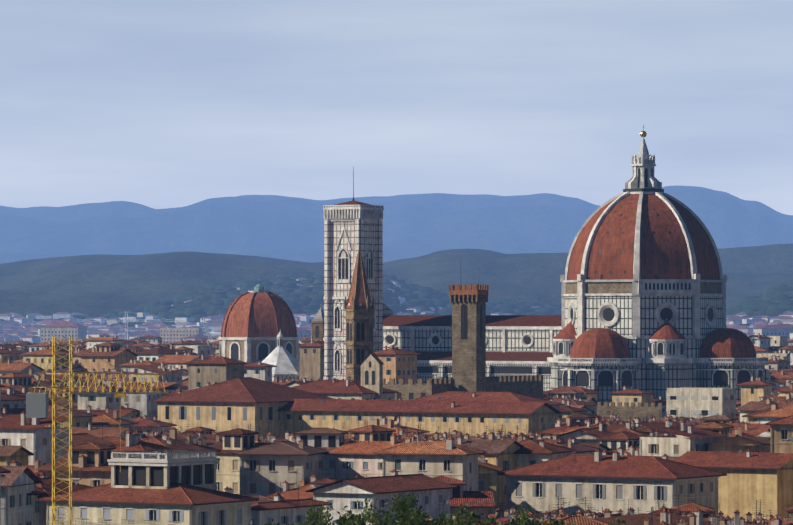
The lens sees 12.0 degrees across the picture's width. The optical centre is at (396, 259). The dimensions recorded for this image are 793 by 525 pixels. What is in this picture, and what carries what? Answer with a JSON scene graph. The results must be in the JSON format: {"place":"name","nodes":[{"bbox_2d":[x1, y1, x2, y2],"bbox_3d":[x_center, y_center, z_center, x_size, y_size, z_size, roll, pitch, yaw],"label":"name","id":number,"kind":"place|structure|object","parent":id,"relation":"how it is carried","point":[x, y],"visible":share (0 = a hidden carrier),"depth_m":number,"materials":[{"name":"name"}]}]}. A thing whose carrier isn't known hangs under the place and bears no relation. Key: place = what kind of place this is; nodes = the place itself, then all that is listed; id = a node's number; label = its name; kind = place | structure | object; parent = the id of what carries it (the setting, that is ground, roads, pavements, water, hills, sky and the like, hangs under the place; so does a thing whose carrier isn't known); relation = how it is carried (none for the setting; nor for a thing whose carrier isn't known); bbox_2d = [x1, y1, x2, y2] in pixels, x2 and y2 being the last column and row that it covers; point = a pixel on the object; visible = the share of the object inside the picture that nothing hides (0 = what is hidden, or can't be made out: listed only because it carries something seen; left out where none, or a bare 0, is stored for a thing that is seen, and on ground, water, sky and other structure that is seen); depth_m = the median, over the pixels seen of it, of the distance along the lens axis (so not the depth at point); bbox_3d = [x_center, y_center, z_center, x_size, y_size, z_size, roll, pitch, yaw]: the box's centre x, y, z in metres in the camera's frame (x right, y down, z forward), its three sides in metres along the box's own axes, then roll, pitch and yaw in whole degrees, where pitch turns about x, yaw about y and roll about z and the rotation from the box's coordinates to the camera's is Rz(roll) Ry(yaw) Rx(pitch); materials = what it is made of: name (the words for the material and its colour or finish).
{"place":"outdoors","nodes":[
{"label":"outdoors","id":0,"kind":"place"},
{"bbox_2d":[0,332,792,524],"bbox_3d":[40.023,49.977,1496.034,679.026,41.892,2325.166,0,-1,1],"label":"city buildings","id":1,"kind":"structure","parent":0,"point":[212,437],"depth_m":641.77,"materials":[{"name":"paint"}]},
{"bbox_2d":[0,186,792,263],"bbox_3d":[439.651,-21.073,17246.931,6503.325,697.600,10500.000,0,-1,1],"label":"mountain range","id":2,"kind":"structure","parent":0,"point":[292,228],"depth_m":15919.02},
{"bbox_2d":[0,243,792,315],"bbox_3d":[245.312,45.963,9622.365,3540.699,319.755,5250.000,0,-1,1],"label":"hill","id":3,"kind":"structure","parent":0,"point":[98,284],"depth_m":8976.60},
{"bbox_2d":[0,0,792,214],"bbox_3d":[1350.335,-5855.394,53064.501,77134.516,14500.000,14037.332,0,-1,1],"label":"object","id":4,"kind":"object","parent":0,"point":[160,104],"depth_m":59940.78,"materials":[{"name":"blue"}]},
{"bbox_2d":[449,284,487,391],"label":"crenellated tower","id":5,"kind":"structure","parent":0,"point":[468,301],"depth_m":996.66,"materials":[{"name":"brown stone"}]},
{"label":"ground","id":6,"kind":"structure","parent":0,"visible":0},
{"bbox_2d":[26,336,167,524],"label":"yellow crane","id":7,"kind":"object","parent":6,"relation":"on","point":[36,405],"visible":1,"depth_m":395.44,"materials":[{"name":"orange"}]},
{"bbox_2d":[77,312,184,339],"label":"crane","id":8,"kind":"object","parent":6,"relation":"on","point":[129,321],"visible":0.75,"depth_m":3005.79,"materials":[{"name":"white"}]},
{"bbox_2d":[201,316,212,339],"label":"luffing crane","id":9,"kind":"object","parent":6,"relation":"on","point":[210,338],"visible":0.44,"depth_m":2302.56,"materials":[{"name":"white metal"}]},
{"bbox_2d":[218,284,299,362],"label":"medici dome","id":10,"kind":"structure","parent":6,"relation":"on","point":[257,319],"depth_m":1639.74,"materials":[{"name":"tile"}]},
{"bbox_2d":[262,329,299,380],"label":"baptistery","id":11,"kind":"structure","parent":6,"relation":"on","point":[282,359],"depth_m":1415.24,"materials":[{"name":"stone"}]},
{"bbox_2d":[311,303,323,340],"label":"belfry","id":12,"kind":"object","parent":6,"relation":"on","point":[317,321],"visible":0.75,"depth_m":1478.88,"materials":[{"name":"stone"}]},
{"bbox_2d":[323,167,383,379],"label":"campanile","id":13,"kind":"structure","parent":6,"relation":"on","point":[349,226],"depth_m":1320.07,"materials":[{"name":"stone"}]},
{"bbox_2d":[344,242,373,381],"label":"church spire","id":14,"kind":"structure","parent":6,"relation":"on","point":[359,310],"depth_m":1009.99,"materials":[{"name":"stone"}]},
{"bbox_2d":[0,271,792,326],"bbox_3d":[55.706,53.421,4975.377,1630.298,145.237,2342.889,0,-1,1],"label":"hill woods","id":15,"kind":"object","parent":6,"relation":"on","point":[214,299],"visible":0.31,"depth_m":5420.33,"materials":[{"name":"green plant"}]},
{"bbox_2d":[0,322,792,343],"bbox_3d":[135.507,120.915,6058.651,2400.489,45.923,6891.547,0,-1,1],"label":"city","id":16,"kind":"object","parent":6,"relation":"on","point":[59,330],"visible":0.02,"depth_m":3302.69,"materials":[{"name":"paint"}]},
{"bbox_2d":[383,375,542,399],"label":"crenellated wall","id":17,"kind":"structure","parent":6,"relation":"on","point":[530,385],"depth_m":1015.35,"materials":[{"name":"brown stone"}]},
{"bbox_2d":[383,124,768,404],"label":"cathedral","id":18,"kind":"structure","parent":6,"relation":"on","point":[643,294],"depth_m":1278.40,"materials":[{"name":"stone"}]},
{"bbox_3d":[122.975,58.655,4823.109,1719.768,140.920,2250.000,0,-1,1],"label":"hill","id":19,"kind":"structure","parent":0,"visible":0},
{"bbox_2d":[0,278,792,342],"bbox_3d":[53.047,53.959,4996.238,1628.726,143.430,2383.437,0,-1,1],"label":"city buildings","id":20,"kind":"structure","parent":19,"relation":"on","point":[14,327],"depth_m":4973.51,"materials":[{"name":"paint"}]},
{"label":"hillside slope","id":21,"kind":"object","parent":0,"visible":0},
{"bbox_2d":[264,519,308,524],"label":"tree","id":22,"kind":"object","parent":21,"relation":"on","point":[278,523],"visible":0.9,"depth_m":232.03,"materials":[{"name":"green plant"}]},
{"bbox_2d":[286,500,375,524],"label":"tree","id":23,"kind":"object","parent":21,"relation":"on","point":[314,515],"visible":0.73,"depth_m":225.46,"materials":[{"name":"green plant"}]},
{"bbox_2d":[342,515,403,524],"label":"tree","id":24,"kind":"object","parent":21,"relation":"on","point":[381,522],"visible":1,"depth_m":212.34,"materials":[{"name":"green plant"}]},
{"bbox_2d":[345,491,485,524],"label":"tree","id":25,"kind":"object","parent":21,"relation":"on","point":[407,514],"visible":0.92,"depth_m":220.56,"materials":[{"name":"green plant"}]},
{"bbox_2d":[443,512,459,524],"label":"tree","id":26,"kind":"object","parent":21,"relation":"on","point":[450,522],"visible":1,"depth_m":206.76,"materials":[{"name":"green plant"}]},
{"bbox_2d":[449,512,531,524],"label":"tree","id":27,"kind":"object","parent":21,"relation":"on","point":[513,521],"visible":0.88,"depth_m":215.62,"materials":[{"name":"green plant"}]},
{"bbox_2d":[501,503,576,524],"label":"tree","id":28,"kind":"object","parent":21,"relation":"on","point":[554,521],"visible":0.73,"depth_m":224.79,"materials":[{"name":"green plant"}]},
{"bbox_2d":[591,517,625,524],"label":"tree","id":29,"kind":"object","parent":21,"relation":"on","point":[621,521],"visible":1,"depth_m":233.14,"materials":[{"name":"green plant"}]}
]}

